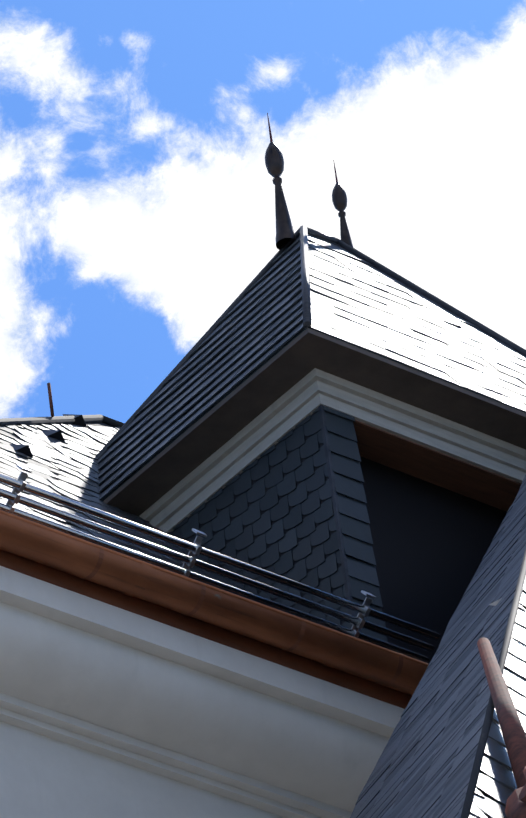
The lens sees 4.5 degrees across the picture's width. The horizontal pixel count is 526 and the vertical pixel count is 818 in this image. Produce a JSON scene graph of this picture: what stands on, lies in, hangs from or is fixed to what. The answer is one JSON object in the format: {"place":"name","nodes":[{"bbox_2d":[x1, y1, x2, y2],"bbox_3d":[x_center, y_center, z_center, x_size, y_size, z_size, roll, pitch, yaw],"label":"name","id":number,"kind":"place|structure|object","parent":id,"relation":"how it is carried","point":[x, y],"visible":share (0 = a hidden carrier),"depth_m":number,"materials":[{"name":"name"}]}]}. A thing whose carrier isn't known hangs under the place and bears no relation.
{"place":"outdoors","nodes":[
{"label":"outdoors","id":0,"kind":"place"},
{"bbox_2d":[0,721,285,817],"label":"facade wall","id":1,"kind":"structure","parent":0,"point":[42,776],"depth_m":36.89,"materials":[{"name":"white paint"}]},
{"bbox_2d":[16,422,138,549],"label":"roof deck","id":2,"kind":"structure","parent":1,"relation":"on","point":[100,424],"depth_m":43.45,"materials":[{"name":"black stone"}]},
{"bbox_2d":[0,414,124,426],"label":"ridge cap","id":3,"kind":"object","parent":2,"relation":"on","point":[50,420],"visible":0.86,"depth_m":43.22,"materials":[{"name":"grey metal"}]},
{"bbox_2d":[47,383,53,416],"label":"lightning rod","id":4,"kind":"object","parent":3,"relation":"attached to","point":[50,399],"visible":1,"depth_m":43.19,"materials":[{"name":"black metal"}]},
{"bbox_2d":[27,424,120,480],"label":"roof slates","id":5,"kind":"object","parent":2,"relation":"on","point":[81,447],"visible":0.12,"depth_m":42.78,"materials":[{"name":"grey stone"}]},
{"bbox_2d":[0,424,237,587],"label":"roof slates","id":6,"kind":"object","parent":2,"relation":"on","point":[44,465],"visible":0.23,"depth_m":40.73,"materials":[{"name":"grey stone"}]},
{"bbox_2d":[10,414,86,457],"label":"roof vents","id":7,"kind":"object","parent":6,"relation":"on","point":[55,434],"visible":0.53,"depth_m":42.49,"materials":[{"name":"black metal"}]},
{"bbox_2d":[6,464,375,637],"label":"railing brackets","id":8,"kind":"object","parent":2,"relation":"on","point":[22,477],"visible":0.56,"depth_m":37.42,"materials":[{"name":"metal"}]},
{"bbox_2d":[0,474,439,662],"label":"snow guard pipes","id":9,"kind":"object","parent":8,"relation":"attached to","point":[199,564],"visible":0.96,"depth_m":37.50,"materials":[{"name":"metal"}]},
{"bbox_2d":[95,225,525,458],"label":"dormer hip caps","id":10,"kind":"object","parent":2,"relation":"on","point":[303,230],"visible":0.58,"depth_m":43.02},
{"bbox_2d":[265,113,296,249],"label":"finial","id":11,"kind":"object","parent":10,"relation":"on","point":[274,164],"visible":1,"depth_m":43.51,"materials":[{"name":"black metal"}]},
{"bbox_2d":[332,160,352,246],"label":"finial","id":12,"kind":"object","parent":10,"relation":"on","point":[339,198],"visible":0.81,"depth_m":43.80,"materials":[{"name":"black metal"}]},
{"bbox_2d":[323,405,387,641],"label":"corner shingles","id":13,"kind":"object","parent":10,"relation":"attached to","point":[353,512],"visible":0.5,"depth_m":39.57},
{"bbox_2d":[0,566,403,817],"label":"cornice","id":14,"kind":"structure","parent":1,"relation":"attached to","point":[117,683],"depth_m":37.22,"materials":[{"name":"white paint"}]},
{"bbox_2d":[0,510,428,695],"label":"copper gutter","id":15,"kind":"object","parent":14,"relation":"on","point":[135,577],"visible":0.79,"depth_m":37.21,"materials":[{"name":"brown metal"}]},
{"bbox_2d":[79,548,402,685],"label":"gutter brackets","id":16,"kind":"object","parent":15,"relation":"on","point":[201,600],"visible":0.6,"depth_m":37.22,"materials":[{"name":"orange metal"}]},
{"bbox_2d":[477,591,525,817],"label":"roof deck","id":17,"kind":"structure","parent":1,"relation":"on","point":[485,795],"depth_m":28.57,"materials":[{"name":"black stone"}]},
{"bbox_2d":[350,475,525,817],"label":"roof slates","id":18,"kind":"object","parent":17,"relation":"on","point":[424,765],"visible":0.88,"depth_m":32.01,"materials":[{"name":"grey stone"}]},
{"bbox_2d":[489,598,501,605],"bbox_3d":[1.188,0.945,33.021,0.170,0.073,0.045,-14,-36,8],"label":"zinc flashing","id":19,"kind":"object","parent":17,"relation":"attached to","point":[495,603],"visible":0.25,"depth_m":33.01,"materials":[{"name":"grey metal"}]},
{"bbox_2d":[469,579,525,817],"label":"roof slates","id":20,"kind":"object","parent":17,"relation":"attached to","point":[499,785],"visible":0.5,"depth_m":29.11,"materials":[{"name":"grey stone"}]},
{"bbox_2d":[461,549,525,817],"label":"edge trim","id":21,"kind":"structure","parent":20,"relation":"attached to","point":[472,785],"depth_m":29.67,"materials":[{"name":"grey metal"}]},
{"bbox_2d":[477,637,525,817],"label":"downspout","id":22,"kind":"object","parent":20,"relation":"on","point":[512,731],"visible":1,"depth_m":29.23,"materials":[{"name":"orange metal"}]},
{"bbox_2d":[97,232,307,501],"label":"dormer roof slates","id":23,"kind":"object","parent":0,"point":[260,326],"visible":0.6,"depth_m":41.51,"materials":[{"name":"stone"}]},
{"bbox_2d":[0,549,411,708],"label":"fascia board","id":24,"kind":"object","parent":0,"point":[153,611],"depth_m":37.34,"materials":[{"name":"wood"}]},
{"bbox_2d":[171,411,346,624],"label":"dormer wall","id":25,"kind":"structure","parent":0,"point":[285,530],"depth_m":39.94,"materials":[{"name":"black"}]},
{"bbox_2d":[167,408,350,628],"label":"dormer cheek slates","id":26,"kind":"object","parent":25,"relation":"attached to","point":[258,523],"visible":0.62,"depth_m":39.93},
{"bbox_2d":[318,405,354,627],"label":"corner trim","id":27,"kind":"structure","parent":25,"relation":"attached to","point":[335,503],"depth_m":39.50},
{"bbox_2d":[0,0,525,422],"label":"sky","id":28,"kind":"structure","parent":0,"point":[137,189],"materials":[{"name":"blue"}]},
{"bbox_2d":[103,328,525,515],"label":"dormer soffit","id":29,"kind":"structure","parent":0,"point":[290,365],"depth_m":40.30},
{"bbox_2d":[140,368,525,533],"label":"cornice","id":30,"kind":"structure","parent":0,"point":[308,394],"depth_m":40.40,"materials":[{"name":"grey paint"}]},
{"bbox_2d":[308,232,525,412],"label":"dormer roof slates","id":31,"kind":"object","parent":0,"point":[357,301],"visible":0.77,"depth_m":41.62,"materials":[{"name":"grey stone"}]},
{"bbox_2d":[360,456,506,663],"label":"dormer window glass","id":32,"kind":"object","parent":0,"point":[431,544],"depth_m":40.30,"materials":[{"name":"black glass"}]},
{"bbox_2d":[353,420,521,511],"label":"wooden dormer lintel","id":33,"kind":"object","parent":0,"point":[425,463],"depth_m":40.56,"materials":[{"name":"brown wood"}]}
]}

